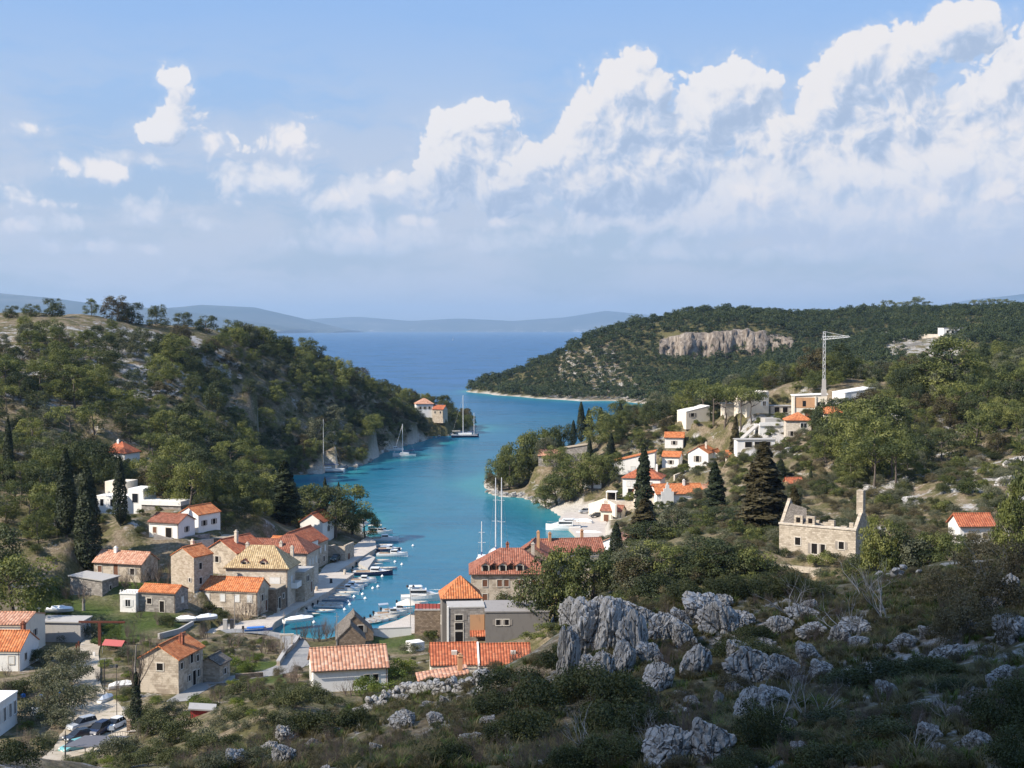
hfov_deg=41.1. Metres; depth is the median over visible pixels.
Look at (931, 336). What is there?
retaining wall
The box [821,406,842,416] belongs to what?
hidden orange house
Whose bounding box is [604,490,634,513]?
garden terrace
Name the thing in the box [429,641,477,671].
red roof cottage
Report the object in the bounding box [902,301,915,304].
pine tree
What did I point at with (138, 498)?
modern villa
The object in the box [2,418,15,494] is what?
cypress
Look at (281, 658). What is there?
road wall
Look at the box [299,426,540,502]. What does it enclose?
shore rocks
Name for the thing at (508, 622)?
window
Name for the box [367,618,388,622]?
rowing boat
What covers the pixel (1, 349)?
pine tree
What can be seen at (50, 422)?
pine tree
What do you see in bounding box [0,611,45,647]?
pink house
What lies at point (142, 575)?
bare shrub
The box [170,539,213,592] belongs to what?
corner house
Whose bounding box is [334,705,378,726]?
evergreen shrub
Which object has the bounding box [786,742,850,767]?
evergreen shrub
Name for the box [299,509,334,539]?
hidden house
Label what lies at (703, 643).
evergreen shrub
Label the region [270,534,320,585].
hipped house
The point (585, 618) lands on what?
limestone crag
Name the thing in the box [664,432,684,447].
orange roof cottage
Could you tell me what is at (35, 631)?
window
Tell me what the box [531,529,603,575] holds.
long house
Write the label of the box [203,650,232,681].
garden store
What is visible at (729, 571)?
pine tree
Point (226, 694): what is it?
evergreen shrub
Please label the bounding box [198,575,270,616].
orange roof house
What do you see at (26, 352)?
pine tree
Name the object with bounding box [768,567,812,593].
evergreen shrub
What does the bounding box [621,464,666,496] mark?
hipped white house
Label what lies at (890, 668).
evergreen shrub
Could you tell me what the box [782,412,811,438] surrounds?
crane foot house
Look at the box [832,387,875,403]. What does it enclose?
white wall house
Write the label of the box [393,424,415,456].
sloop
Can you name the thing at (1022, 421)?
pine tree
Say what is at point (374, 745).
stone
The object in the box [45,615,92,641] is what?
flat shed
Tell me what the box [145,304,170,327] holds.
pine tree
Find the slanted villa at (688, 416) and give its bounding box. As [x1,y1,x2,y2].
[677,404,709,428]
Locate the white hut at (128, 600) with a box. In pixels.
[119,589,138,611]
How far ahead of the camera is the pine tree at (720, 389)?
429.88 m
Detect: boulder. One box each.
[225,748,250,766]
[271,743,296,762]
[275,725,299,742]
[387,709,415,728]
[426,711,443,725]
[624,601,647,610]
[635,641,663,663]
[639,607,654,623]
[670,607,692,625]
[716,593,733,605]
[725,639,751,657]
[730,610,755,631]
[758,684,791,708]
[764,653,800,674]
[783,603,818,621]
[808,658,833,678]
[827,625,850,642]
[838,616,871,635]
[875,679,896,695]
[888,633,918,651]
[901,495,925,506]
[915,721,942,741]
[928,644,965,660]
[953,729,992,749]
[959,620,981,637]
[980,596,1009,610]
[985,664,1015,682]
[994,475,1014,485]
[997,573,1020,595]
[1002,456,1023,466]
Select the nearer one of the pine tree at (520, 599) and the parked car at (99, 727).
the parked car at (99, 727)
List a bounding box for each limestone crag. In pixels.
[556,625,580,678]
[558,596,574,627]
[570,596,601,653]
[579,654,592,669]
[589,649,615,675]
[592,595,605,604]
[593,596,632,650]
[613,640,636,672]
[615,608,648,652]
[641,723,690,767]
[642,661,674,691]
[648,611,692,641]
[672,617,697,648]
[679,643,712,675]
[682,591,721,621]
[688,717,736,764]
[694,601,738,635]
[721,646,778,683]
[731,686,764,717]
[991,613,1023,646]
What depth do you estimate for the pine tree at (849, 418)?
357.66 m
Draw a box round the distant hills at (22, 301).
[0,293,313,331]
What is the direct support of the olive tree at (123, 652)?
on the ground at (122, 536)
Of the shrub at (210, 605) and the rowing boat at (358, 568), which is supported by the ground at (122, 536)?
the shrub at (210, 605)
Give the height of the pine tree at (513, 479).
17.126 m
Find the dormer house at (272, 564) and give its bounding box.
[223,542,301,606]
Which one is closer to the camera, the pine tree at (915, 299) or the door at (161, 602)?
the door at (161, 602)
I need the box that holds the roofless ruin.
[778,490,870,577]
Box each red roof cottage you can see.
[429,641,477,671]
[477,642,530,670]
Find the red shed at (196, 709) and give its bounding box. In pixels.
[188,702,216,718]
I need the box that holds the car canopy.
[63,735,128,754]
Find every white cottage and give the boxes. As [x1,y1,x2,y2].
[307,643,389,691]
[583,476,601,487]
[661,451,683,467]
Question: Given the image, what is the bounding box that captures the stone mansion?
[469,541,552,601]
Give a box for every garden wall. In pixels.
[154,533,213,546]
[158,621,193,638]
[172,534,209,539]
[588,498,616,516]
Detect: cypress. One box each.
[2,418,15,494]
[53,448,77,537]
[73,463,103,570]
[111,456,128,526]
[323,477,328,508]
[570,420,577,442]
[576,401,586,442]
[584,408,593,437]
[586,438,592,458]
[596,407,604,433]
[606,433,615,458]
[609,522,622,553]
[617,402,622,412]
[777,459,786,481]
[809,467,812,479]
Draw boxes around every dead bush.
[563,689,596,743]
[627,700,656,742]
[740,660,803,724]
[753,567,814,614]
[780,661,848,714]
[807,582,865,633]
[828,552,900,592]
[855,547,885,617]
[900,699,942,751]
[928,683,971,716]
[947,529,1023,585]
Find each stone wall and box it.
[235,672,262,678]
[282,673,304,676]
[363,668,489,707]
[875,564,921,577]
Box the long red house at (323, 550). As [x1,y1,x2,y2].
[305,524,328,567]
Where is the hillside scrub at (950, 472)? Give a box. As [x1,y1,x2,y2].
[587,381,1023,596]
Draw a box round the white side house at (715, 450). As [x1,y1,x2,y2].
[712,448,720,460]
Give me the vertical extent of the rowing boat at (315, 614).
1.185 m
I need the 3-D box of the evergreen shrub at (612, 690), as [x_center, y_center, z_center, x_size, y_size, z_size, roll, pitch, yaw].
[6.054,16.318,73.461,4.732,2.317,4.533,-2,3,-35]
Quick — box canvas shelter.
[102,639,127,652]
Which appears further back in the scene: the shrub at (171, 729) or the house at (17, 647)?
the house at (17, 647)
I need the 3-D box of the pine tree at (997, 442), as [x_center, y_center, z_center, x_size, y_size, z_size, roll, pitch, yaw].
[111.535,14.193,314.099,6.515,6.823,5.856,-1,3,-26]
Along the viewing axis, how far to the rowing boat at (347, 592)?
283.14 m
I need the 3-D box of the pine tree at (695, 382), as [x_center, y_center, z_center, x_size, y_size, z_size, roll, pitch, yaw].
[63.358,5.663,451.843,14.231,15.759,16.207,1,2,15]
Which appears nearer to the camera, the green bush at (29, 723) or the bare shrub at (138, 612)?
the green bush at (29, 723)
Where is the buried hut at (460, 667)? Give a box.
[415,653,468,681]
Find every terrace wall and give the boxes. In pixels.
[415,609,439,637]
[673,471,686,480]
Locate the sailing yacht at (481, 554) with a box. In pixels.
[476,521,485,559]
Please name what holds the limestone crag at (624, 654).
on the ground at (122, 536)
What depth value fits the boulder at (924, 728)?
50.59 m
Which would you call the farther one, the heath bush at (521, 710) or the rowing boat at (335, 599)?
the rowing boat at (335, 599)
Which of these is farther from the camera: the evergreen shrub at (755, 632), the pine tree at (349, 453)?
the pine tree at (349, 453)
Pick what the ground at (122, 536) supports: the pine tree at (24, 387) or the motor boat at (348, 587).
the pine tree at (24, 387)
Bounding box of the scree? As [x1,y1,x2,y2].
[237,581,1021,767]
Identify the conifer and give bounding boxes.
[265,460,304,525]
[621,498,659,542]
[633,444,655,509]
[702,461,725,506]
[728,416,739,452]
[734,441,787,528]
[789,486,802,505]
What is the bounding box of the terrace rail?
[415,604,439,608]
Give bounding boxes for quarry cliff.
[659,328,793,359]
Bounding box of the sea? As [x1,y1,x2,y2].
[273,332,650,638]
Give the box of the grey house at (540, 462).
[537,449,560,466]
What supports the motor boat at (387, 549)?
on the sea
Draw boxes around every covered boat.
[45,605,73,612]
[108,680,133,689]
[175,615,196,621]
[196,613,217,620]
[282,615,312,623]
[576,530,597,532]
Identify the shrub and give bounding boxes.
[0,678,38,697]
[0,736,54,767]
[1,662,11,676]
[1,678,11,689]
[13,724,37,750]
[29,648,51,663]
[32,685,51,709]
[60,582,73,599]
[88,735,132,757]
[94,667,103,681]
[111,748,156,767]
[113,674,128,690]
[114,736,142,751]
[117,569,130,589]
[118,744,138,753]
[121,687,135,698]
[121,702,156,719]
[122,562,148,588]
[122,622,134,636]
[129,722,151,744]
[130,707,176,734]
[132,605,144,617]
[133,736,168,758]
[137,628,152,643]
[145,550,170,578]
[146,630,162,649]
[148,554,170,583]
[150,731,178,747]
[153,609,166,624]
[154,745,192,767]
[158,711,202,743]
[159,614,178,626]
[181,732,197,740]
[182,731,223,754]
[193,748,233,767]
[197,621,207,638]
[201,600,216,612]
[207,682,228,704]
[207,685,239,697]
[211,608,232,621]
[212,637,230,652]
[216,692,229,698]
[217,732,244,749]
[220,704,254,721]
[221,634,232,638]
[224,628,245,648]
[224,714,240,721]
[227,606,239,620]
[230,680,265,693]
[231,645,253,660]
[236,593,261,617]
[240,744,271,764]
[244,665,267,693]
[246,692,257,700]
[248,706,281,726]
[250,685,270,692]
[252,687,285,701]
[255,626,280,653]
[265,721,295,738]
[268,705,297,725]
[273,634,294,655]
[277,685,313,708]
[281,708,326,735]
[282,664,296,683]
[283,681,303,688]
[285,654,304,682]
[295,624,309,638]
[299,706,360,735]
[305,684,336,703]
[308,615,328,641]
[321,617,338,638]
[321,694,347,705]
[333,674,353,695]
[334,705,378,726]
[395,675,415,683]
[398,642,423,653]
[417,742,461,765]
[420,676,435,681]
[447,739,481,761]
[465,688,516,715]
[469,663,547,696]
[480,717,508,744]
[494,590,515,599]
[498,703,560,744]
[500,673,585,716]
[532,643,580,670]
[543,742,598,767]
[545,622,558,629]
[547,659,623,699]
[563,693,638,740]
[576,727,643,765]
[580,664,671,710]
[605,590,627,599]
[610,698,681,734]
[623,588,650,604]
[626,569,682,598]
[652,585,671,597]
[662,576,704,601]
[670,659,681,666]
[698,577,725,592]
[698,640,708,646]
[707,572,752,598]
[709,633,763,657]
[711,741,771,767]
[731,690,794,747]
[734,622,777,640]
[741,570,783,600]
[751,640,788,655]
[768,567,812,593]
[772,728,821,745]
[777,568,802,579]
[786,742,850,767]
[791,579,833,600]
[800,573,813,580]
[801,705,875,726]
[804,549,836,564]
[809,567,830,577]
[816,664,874,692]
[820,569,841,578]
[830,739,887,765]
[834,554,848,565]
[844,565,859,572]
[847,712,921,747]
[848,656,926,684]
[890,700,941,721]
[899,653,965,677]
[923,674,978,692]
[946,543,961,557]
[954,672,1023,732]
[980,721,1023,767]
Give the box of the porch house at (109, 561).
[91,546,159,582]
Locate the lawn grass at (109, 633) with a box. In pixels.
[26,582,138,646]
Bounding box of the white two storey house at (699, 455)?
[687,442,713,469]
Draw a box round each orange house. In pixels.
[138,583,188,612]
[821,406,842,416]
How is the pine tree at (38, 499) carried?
on the ground at (122, 536)
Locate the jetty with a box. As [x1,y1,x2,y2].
[358,555,374,569]
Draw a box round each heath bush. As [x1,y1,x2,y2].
[389,732,414,742]
[446,708,473,728]
[504,706,537,719]
[574,693,611,710]
[632,664,647,677]
[714,670,752,692]
[805,624,826,638]
[836,611,868,623]
[964,686,1010,715]
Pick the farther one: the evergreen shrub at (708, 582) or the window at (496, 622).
the window at (496, 622)
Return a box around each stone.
[261,740,277,747]
[365,699,387,710]
[369,742,381,749]
[395,694,409,699]
[422,700,435,705]
[439,695,448,703]
[459,733,476,738]
[479,715,497,724]
[683,695,699,705]
[713,690,723,704]
[723,682,743,693]
[758,637,776,646]
[764,615,793,634]
[769,665,791,681]
[784,717,797,728]
[790,740,804,754]
[791,675,806,683]
[795,621,828,640]
[795,640,822,662]
[801,599,816,607]
[844,758,855,766]
[848,636,869,646]
[873,643,882,649]
[918,625,940,637]
[931,742,946,754]
[932,700,944,707]
[947,705,966,716]
[973,655,986,662]
[987,677,996,688]
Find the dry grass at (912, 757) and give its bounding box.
[164,557,1023,767]
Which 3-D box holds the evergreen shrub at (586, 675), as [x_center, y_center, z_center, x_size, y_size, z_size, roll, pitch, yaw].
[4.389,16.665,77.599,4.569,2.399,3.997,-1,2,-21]
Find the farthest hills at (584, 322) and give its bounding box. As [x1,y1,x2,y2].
[307,294,1023,331]
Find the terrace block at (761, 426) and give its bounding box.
[740,417,783,437]
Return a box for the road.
[166,629,309,701]
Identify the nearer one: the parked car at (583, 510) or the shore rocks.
the parked car at (583, 510)
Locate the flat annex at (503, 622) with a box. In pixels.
[484,600,549,642]
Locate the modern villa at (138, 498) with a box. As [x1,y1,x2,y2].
[96,479,189,513]
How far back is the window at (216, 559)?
274.06 m
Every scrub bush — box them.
[904,560,967,604]
[924,607,973,646]
[933,587,999,635]
[949,531,1015,584]
[953,563,1023,610]
[972,605,1022,646]
[986,536,1023,577]
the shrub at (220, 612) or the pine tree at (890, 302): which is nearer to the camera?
the shrub at (220, 612)
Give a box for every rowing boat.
[297,613,319,615]
[305,607,335,612]
[312,603,342,607]
[317,600,342,604]
[322,598,346,600]
[328,594,350,597]
[332,591,358,594]
[352,566,370,569]
[356,562,382,565]
[363,616,396,620]
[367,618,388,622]
[369,614,399,617]
[374,559,389,561]
[374,565,396,569]
[396,600,427,603]
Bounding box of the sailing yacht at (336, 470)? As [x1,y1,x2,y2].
[310,422,344,471]
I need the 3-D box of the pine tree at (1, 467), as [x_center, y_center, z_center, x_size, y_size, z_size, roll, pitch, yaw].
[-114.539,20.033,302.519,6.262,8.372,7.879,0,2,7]
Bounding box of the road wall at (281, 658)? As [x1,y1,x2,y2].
[276,635,299,665]
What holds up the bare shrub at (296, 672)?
on the ground at (122, 536)
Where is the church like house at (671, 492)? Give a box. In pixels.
[651,479,702,506]
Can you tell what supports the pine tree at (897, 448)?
on the ground at (122, 536)
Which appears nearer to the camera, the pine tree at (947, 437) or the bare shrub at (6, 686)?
the bare shrub at (6, 686)
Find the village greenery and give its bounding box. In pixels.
[16,612,557,767]
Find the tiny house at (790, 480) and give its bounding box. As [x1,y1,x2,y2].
[783,477,802,484]
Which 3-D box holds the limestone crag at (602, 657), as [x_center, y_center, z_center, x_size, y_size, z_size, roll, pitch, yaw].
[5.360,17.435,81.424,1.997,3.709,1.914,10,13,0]
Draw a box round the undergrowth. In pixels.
[167,555,1023,767]
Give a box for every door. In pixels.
[113,564,118,574]
[159,600,164,612]
[165,527,171,537]
[192,669,196,685]
[265,599,267,611]
[278,596,280,608]
[310,580,312,592]
[454,631,463,641]
[608,492,616,499]
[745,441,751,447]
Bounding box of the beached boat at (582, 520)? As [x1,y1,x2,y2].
[577,518,593,522]
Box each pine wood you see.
[0,326,476,470]
[0,429,293,520]
[14,315,262,358]
[582,340,1023,444]
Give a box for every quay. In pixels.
[205,536,375,632]
[379,603,439,633]
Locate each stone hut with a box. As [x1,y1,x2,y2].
[334,608,373,640]
[335,619,365,645]
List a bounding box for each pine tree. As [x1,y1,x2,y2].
[0,333,11,348]
[0,347,10,365]
[0,352,19,378]
[0,357,19,379]
[0,359,28,384]
[0,373,6,392]
[0,385,23,407]
[0,397,9,418]
[0,431,26,452]
[0,436,31,448]
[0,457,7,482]
[0,479,30,508]
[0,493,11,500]
[0,499,21,521]
[0,523,25,578]
[0,552,64,611]
[1,305,18,317]
[1,458,41,494]
[3,371,36,401]
[5,491,55,515]
[10,346,36,362]
[10,412,40,433]
[12,417,49,440]
[13,323,41,343]
[16,407,27,423]
[16,516,45,538]
[18,329,41,351]
[19,358,57,396]
[19,467,58,496]
[20,304,43,316]
[20,510,54,543]
[21,379,36,392]
[21,385,37,395]
[23,390,50,411]
[24,436,53,455]
[24,446,59,468]
[26,481,64,514]
[27,404,63,430]
[28,342,50,361]
[29,517,54,536]
[30,499,72,533]
[39,379,72,405]
[39,429,65,449]
[41,298,65,316]
[43,405,93,446]
[45,322,71,352]
[45,349,77,389]
[45,472,95,500]
[49,364,92,407]
[49,513,60,537]
[51,334,74,347]
[65,359,92,379]
[67,391,80,401]
[69,347,103,375]
[75,364,109,395]
[75,399,108,433]
[75,434,99,450]
[76,329,101,359]
[83,298,99,315]
[96,334,121,361]
[98,295,133,322]
[110,400,130,417]
[111,405,136,430]
[118,419,142,442]
[119,302,144,324]
[133,416,161,444]
[133,432,167,462]
[136,434,164,455]
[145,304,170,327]
[147,453,184,462]
[153,409,178,441]
[154,432,181,454]
[156,434,197,492]
[167,460,213,505]
[168,419,192,442]
[171,442,196,458]
[172,311,195,327]
[172,430,210,464]
[175,414,207,448]
[175,447,217,494]
[189,494,216,505]
[192,315,218,332]
[195,429,232,457]
[207,458,235,477]
[209,483,225,498]
[210,439,248,463]
[211,451,229,461]
[211,452,222,457]
[220,319,244,340]
[220,513,233,529]
[221,511,236,523]
[227,459,256,480]
[229,459,256,473]
[236,323,264,348]
[236,454,264,470]
[240,445,270,471]
[251,326,277,352]
[252,464,277,491]
[268,334,294,358]
[287,445,304,464]
[289,502,312,524]
[290,485,325,524]
[296,483,342,528]
[297,440,313,455]
[310,484,358,537]
[312,440,325,452]
[334,483,373,535]
[336,447,347,462]
[340,445,355,456]
[345,410,362,425]
[345,511,381,537]
[346,432,357,444]
[380,401,394,415]
[381,416,391,427]
[389,397,401,411]
[458,414,466,423]
[482,472,504,489]
[484,457,512,489]
[492,446,528,489]
[495,448,528,478]
[498,440,534,486]
[507,553,571,622]
[515,429,548,482]
[526,429,553,469]
[526,556,586,622]
[530,485,559,508]
[531,435,560,461]
[534,425,563,452]
[537,543,598,615]
[539,474,574,504]
[541,444,572,469]
[544,461,589,501]
[556,421,575,446]
[558,452,597,494]
[562,545,620,599]
[576,451,609,487]
[588,454,620,487]
[590,552,633,588]
[600,451,624,476]
[608,542,654,588]
[612,555,662,590]
[623,520,667,546]
[626,538,688,580]
[643,559,684,582]
[650,503,692,538]
[652,520,705,538]
[662,551,710,582]
[663,379,704,402]
[667,555,717,582]
[677,535,737,575]
[679,512,715,528]
[682,378,722,404]
[691,549,741,576]
[692,384,731,425]
[697,385,745,428]
[700,506,741,526]
[711,550,763,578]
[713,541,763,576]
[723,384,761,431]
[730,387,768,423]
[730,546,779,576]
[744,559,779,577]
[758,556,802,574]
[806,433,837,463]
[808,425,833,448]
[817,419,860,435]
[821,398,886,452]
[831,414,854,435]
[831,429,860,462]
[831,456,857,475]
[838,431,880,467]
[838,434,904,486]
[839,453,867,481]
[839,553,881,579]
[841,410,897,472]
[855,534,905,574]
[856,393,918,442]
[858,514,900,573]
[861,452,886,471]
[865,429,916,480]
[873,439,930,487]
[874,525,912,572]
[876,533,936,568]
[880,300,895,304]
[892,397,921,421]
[892,422,923,450]
[892,451,922,470]
[893,364,930,393]
[897,433,937,463]
[897,545,939,567]
[898,418,918,433]
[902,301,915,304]
[903,449,927,466]
[904,407,927,429]
[908,356,955,394]
[910,531,953,567]
[911,296,924,302]
[918,406,937,422]
[919,336,986,390]
[924,430,965,461]
[928,394,967,426]
[928,426,947,436]
[934,533,975,560]
[939,405,958,417]
[946,390,972,405]
[947,379,988,413]
[954,408,1000,445]
[955,394,991,421]
[970,299,984,304]
[971,411,991,435]
[972,377,1007,399]
[977,401,1011,427]
[984,299,995,303]
[984,431,1011,455]
[988,391,1000,403]
[988,396,1018,414]
[988,497,1023,556]
[992,365,1023,395]
[995,367,1023,399]
[995,381,1023,407]
[996,298,1008,302]
[996,405,1023,435]
[1003,466,1023,550]
[1005,401,1023,422]
[1011,433,1023,455]
[1016,428,1023,443]
[1017,417,1023,429]
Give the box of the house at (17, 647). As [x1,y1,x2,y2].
[0,621,39,670]
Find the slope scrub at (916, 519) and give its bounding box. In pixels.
[553,454,1022,621]
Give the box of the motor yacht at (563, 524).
[546,518,580,530]
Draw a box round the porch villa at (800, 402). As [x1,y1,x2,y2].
[790,393,827,415]
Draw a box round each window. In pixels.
[2,706,6,722]
[8,655,14,664]
[8,702,12,718]
[13,699,16,715]
[33,628,37,635]
[97,565,102,572]
[122,599,132,606]
[128,568,136,575]
[132,493,137,502]
[146,597,151,604]
[152,526,156,533]
[156,662,163,671]
[179,661,184,670]
[184,525,189,532]
[187,674,191,682]
[189,653,194,664]
[195,653,199,662]
[197,668,200,677]
[199,576,202,584]
[201,520,206,525]
[211,518,216,524]
[213,555,220,562]
[219,593,224,601]
[235,594,239,602]
[247,595,252,602]
[261,593,264,601]
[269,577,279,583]
[357,625,366,631]
[372,673,378,680]
[451,614,466,620]
[454,622,463,630]
[482,579,487,586]
[482,593,487,601]
[493,619,504,625]
[497,579,502,586]
[500,619,511,625]
[503,579,508,586]
[694,455,700,461]
[761,401,767,405]
[774,407,779,412]
[782,407,787,412]
[794,536,800,545]
[800,423,806,427]
[808,542,820,554]
[818,543,825,554]
[835,541,846,549]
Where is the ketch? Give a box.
[451,399,478,437]
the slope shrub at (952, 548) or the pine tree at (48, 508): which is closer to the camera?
the slope shrub at (952, 548)
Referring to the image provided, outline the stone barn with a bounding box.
[68,570,120,596]
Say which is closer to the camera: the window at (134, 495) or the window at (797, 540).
the window at (797, 540)
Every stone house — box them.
[137,632,205,693]
[295,566,313,601]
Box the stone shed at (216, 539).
[213,534,233,541]
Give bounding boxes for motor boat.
[336,584,359,591]
[339,581,363,589]
[348,575,375,582]
[351,566,392,575]
[365,524,392,534]
[366,534,398,541]
[372,603,406,615]
[375,545,407,556]
[376,544,400,551]
[380,604,412,612]
[387,446,403,450]
[401,585,439,601]
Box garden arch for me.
[279,633,293,648]
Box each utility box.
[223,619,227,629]
[230,619,233,628]
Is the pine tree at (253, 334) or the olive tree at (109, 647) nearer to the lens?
the olive tree at (109, 647)
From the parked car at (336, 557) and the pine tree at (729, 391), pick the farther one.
the pine tree at (729, 391)
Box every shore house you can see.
[414,398,433,417]
[432,405,447,422]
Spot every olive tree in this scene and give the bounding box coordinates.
[17,693,59,721]
[27,662,79,691]
[35,730,59,741]
[37,642,69,666]
[37,679,90,711]
[40,706,76,728]
[56,657,94,683]
[63,647,91,662]
[66,683,106,700]
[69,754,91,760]
[74,623,102,637]
[91,616,102,629]
[104,638,125,650]
[113,645,137,656]
[129,660,139,666]
[159,698,187,715]
[190,725,221,746]
[208,705,229,717]
[224,637,246,645]
[301,680,321,689]
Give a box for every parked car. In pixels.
[58,737,86,751]
[62,727,90,741]
[65,714,97,730]
[89,718,110,735]
[107,715,126,730]
[330,554,339,560]
[578,508,587,512]
[589,512,600,517]
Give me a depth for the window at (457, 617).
225.58 m
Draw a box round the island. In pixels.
[165,305,361,332]
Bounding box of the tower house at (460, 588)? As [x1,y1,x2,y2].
[438,575,482,641]
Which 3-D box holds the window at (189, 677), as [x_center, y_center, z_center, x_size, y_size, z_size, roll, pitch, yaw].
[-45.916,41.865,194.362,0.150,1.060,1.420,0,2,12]
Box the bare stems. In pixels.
[169,558,1023,767]
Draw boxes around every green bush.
[16,720,34,729]
[105,623,114,627]
[121,671,130,676]
[149,695,163,704]
[185,693,211,705]
[224,651,242,665]
[235,659,260,671]
[245,652,264,660]
[351,675,382,695]
[376,667,414,691]
[388,658,417,676]
[423,630,437,638]
[518,631,539,640]
[533,622,553,632]
[553,623,569,631]
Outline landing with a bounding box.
[559,512,606,536]
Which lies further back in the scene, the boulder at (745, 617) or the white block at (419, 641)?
the white block at (419, 641)
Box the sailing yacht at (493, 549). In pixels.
[489,478,500,552]
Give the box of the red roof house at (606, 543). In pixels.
[602,532,627,549]
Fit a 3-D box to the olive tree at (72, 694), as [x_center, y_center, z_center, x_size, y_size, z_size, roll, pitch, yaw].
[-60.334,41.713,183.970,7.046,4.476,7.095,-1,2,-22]
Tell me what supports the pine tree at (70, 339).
on the ground at (122, 536)
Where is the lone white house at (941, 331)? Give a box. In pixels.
[938,328,958,336]
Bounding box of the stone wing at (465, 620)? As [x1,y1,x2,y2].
[446,601,484,641]
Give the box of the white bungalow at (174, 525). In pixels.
[147,512,196,538]
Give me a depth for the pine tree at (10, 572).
231.73 m
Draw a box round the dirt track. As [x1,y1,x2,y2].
[42,632,128,760]
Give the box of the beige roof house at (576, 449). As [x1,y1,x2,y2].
[563,442,591,461]
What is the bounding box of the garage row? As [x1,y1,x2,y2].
[733,438,775,456]
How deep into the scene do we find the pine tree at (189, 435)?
354.12 m
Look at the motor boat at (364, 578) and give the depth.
295.82 m
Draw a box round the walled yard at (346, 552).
[328,542,353,560]
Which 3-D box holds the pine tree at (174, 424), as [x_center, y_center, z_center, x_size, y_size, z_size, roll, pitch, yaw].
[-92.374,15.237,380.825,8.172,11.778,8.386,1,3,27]
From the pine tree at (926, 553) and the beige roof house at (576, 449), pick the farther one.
the beige roof house at (576, 449)
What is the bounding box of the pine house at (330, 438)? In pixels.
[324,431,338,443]
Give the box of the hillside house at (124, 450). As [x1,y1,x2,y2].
[109,439,141,462]
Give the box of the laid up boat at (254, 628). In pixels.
[242,626,272,632]
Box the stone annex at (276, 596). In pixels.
[268,584,285,612]
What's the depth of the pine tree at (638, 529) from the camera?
284.08 m
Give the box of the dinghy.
[96,693,112,703]
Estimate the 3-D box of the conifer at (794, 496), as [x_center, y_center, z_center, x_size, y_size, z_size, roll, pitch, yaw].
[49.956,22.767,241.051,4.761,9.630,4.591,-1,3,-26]
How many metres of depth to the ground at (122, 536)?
311.99 m
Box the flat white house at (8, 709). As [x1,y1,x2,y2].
[0,690,17,735]
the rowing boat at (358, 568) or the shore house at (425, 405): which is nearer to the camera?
the rowing boat at (358, 568)
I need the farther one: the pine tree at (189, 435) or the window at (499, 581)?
the pine tree at (189, 435)
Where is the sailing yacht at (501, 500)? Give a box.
[495,478,507,547]
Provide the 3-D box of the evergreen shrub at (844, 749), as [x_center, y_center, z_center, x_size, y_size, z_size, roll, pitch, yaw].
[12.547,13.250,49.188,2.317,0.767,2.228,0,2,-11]
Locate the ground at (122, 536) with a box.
[0,312,1023,767]
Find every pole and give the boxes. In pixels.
[62,730,67,754]
[104,659,104,693]
[234,592,234,626]
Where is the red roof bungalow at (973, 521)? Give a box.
[946,512,997,542]
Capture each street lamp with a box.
[114,664,117,714]
[406,585,414,626]
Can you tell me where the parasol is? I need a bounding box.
[396,599,419,605]
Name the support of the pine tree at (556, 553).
on the ground at (122, 536)
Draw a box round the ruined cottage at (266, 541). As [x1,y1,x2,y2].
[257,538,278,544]
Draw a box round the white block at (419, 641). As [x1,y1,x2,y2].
[406,639,424,651]
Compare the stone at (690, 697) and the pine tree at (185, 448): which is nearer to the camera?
the stone at (690, 697)
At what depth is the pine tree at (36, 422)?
344.44 m
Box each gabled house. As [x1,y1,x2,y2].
[178,502,221,532]
[286,527,319,544]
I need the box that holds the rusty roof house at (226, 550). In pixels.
[207,530,263,573]
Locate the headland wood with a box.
[465,302,1023,400]
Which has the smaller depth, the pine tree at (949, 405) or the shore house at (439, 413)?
the pine tree at (949, 405)
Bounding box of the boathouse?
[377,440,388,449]
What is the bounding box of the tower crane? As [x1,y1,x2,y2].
[821,331,848,395]
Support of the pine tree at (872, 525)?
on the ground at (122, 536)
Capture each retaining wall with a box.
[895,341,921,348]
[919,334,938,338]
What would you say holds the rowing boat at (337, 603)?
on the sea
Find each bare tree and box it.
[77,581,92,610]
[124,612,159,728]
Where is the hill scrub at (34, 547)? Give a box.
[0,336,473,560]
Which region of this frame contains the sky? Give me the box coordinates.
[0,0,1023,320]
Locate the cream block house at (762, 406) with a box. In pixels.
[734,390,768,417]
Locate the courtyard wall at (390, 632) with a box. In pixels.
[373,627,410,637]
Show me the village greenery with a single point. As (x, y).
(234, 700)
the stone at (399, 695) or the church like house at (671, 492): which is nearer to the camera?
the stone at (399, 695)
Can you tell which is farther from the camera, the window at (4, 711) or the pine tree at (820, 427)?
the pine tree at (820, 427)
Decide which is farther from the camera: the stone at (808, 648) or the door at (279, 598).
the door at (279, 598)
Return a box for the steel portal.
[78,621,124,646]
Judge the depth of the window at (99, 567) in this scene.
264.24 m
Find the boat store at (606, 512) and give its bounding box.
[600,504,626,521]
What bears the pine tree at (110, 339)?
on the ground at (122, 536)
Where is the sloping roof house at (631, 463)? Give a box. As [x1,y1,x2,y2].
[610,449,656,474]
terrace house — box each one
[721,402,733,418]
[769,405,790,413]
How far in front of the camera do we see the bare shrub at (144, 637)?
223.72 m
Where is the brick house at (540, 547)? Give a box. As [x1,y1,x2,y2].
[520,530,551,559]
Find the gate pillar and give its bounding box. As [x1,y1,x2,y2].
[126,719,131,730]
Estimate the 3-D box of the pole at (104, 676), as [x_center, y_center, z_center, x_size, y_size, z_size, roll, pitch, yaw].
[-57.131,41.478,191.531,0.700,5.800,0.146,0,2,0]
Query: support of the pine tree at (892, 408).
on the ground at (122, 536)

